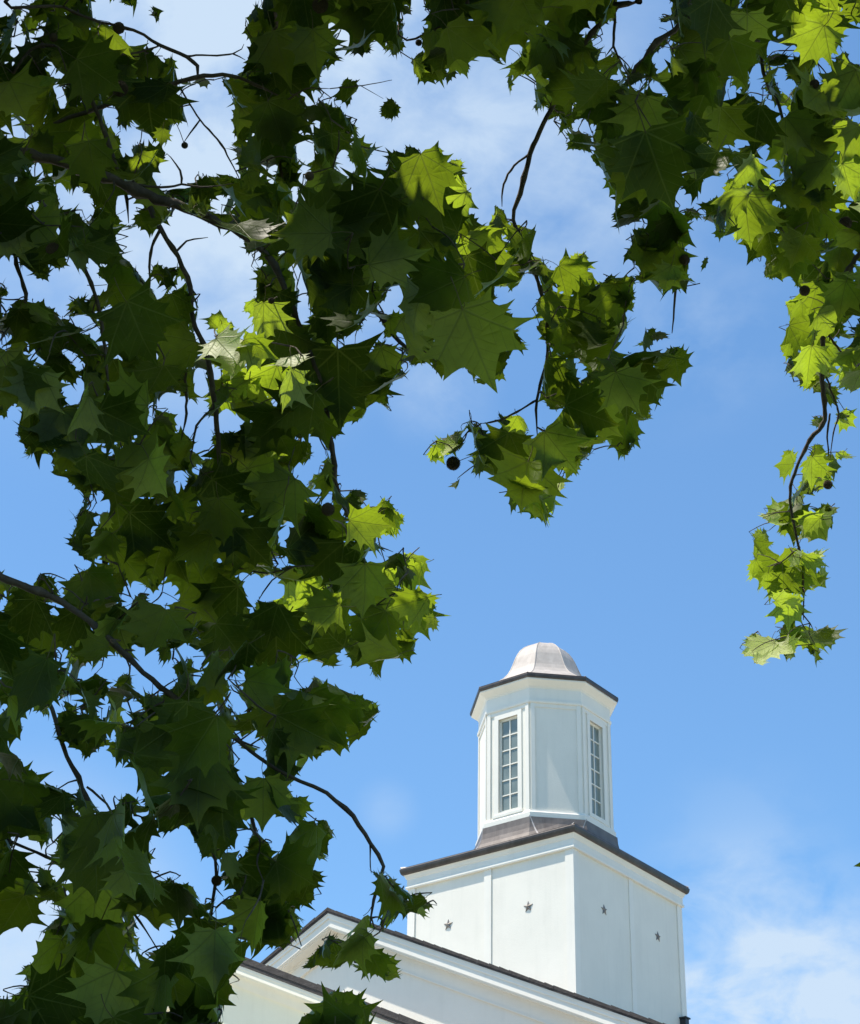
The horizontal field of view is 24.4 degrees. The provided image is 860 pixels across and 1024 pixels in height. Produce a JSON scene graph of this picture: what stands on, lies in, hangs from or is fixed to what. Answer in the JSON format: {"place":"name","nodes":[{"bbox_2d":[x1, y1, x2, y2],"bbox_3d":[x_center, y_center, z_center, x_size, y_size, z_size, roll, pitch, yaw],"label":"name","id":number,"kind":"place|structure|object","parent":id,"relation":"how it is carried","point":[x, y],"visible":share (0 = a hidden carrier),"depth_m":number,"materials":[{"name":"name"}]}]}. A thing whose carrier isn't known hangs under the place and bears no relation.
{"place":"outdoors","nodes":[
{"label":"outdoors","id":0,"kind":"place"},
{"bbox_2d":[166,642,690,1023],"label":"church building","id":1,"kind":"structure","parent":0,"point":[555,904],"depth_m":29.31,"materials":[{"name":"white paint"}]},
{"bbox_2d":[492,709,523,818],"bbox_3d":[1.234,3.938,31.028,0.560,1.740,0.100,-21,-37,32],"label":"window","id":2,"kind":"structure","parent":1,"relation":"in","point":[511,728],"depth_m":31.05,"materials":[{"name":"white paint"}]},
{"bbox_2d":[586,714,609,826],"bbox_3d":[2.608,4.058,31.179,0.100,1.740,0.560,-21,-37,32],"label":"window","id":3,"kind":"structure","parent":1,"relation":"in","point":[593,732],"depth_m":31.21,"materials":[{"name":"white paint"}]},
{"bbox_2d":[0,0,859,1023],"label":"sky","id":4,"kind":"structure","parent":0,"point":[736,779],"materials":[{"name":"blue"}]},
{"label":"ground","id":5,"kind":"structure","parent":0,"visible":0},
{"bbox_2d":[0,0,859,1023],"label":"sycamore tree","id":6,"kind":"object","parent":5,"relation":"on","point":[340,242],"visible":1,"depth_m":4.93,"materials":[{"name":"green plant"}]}
]}

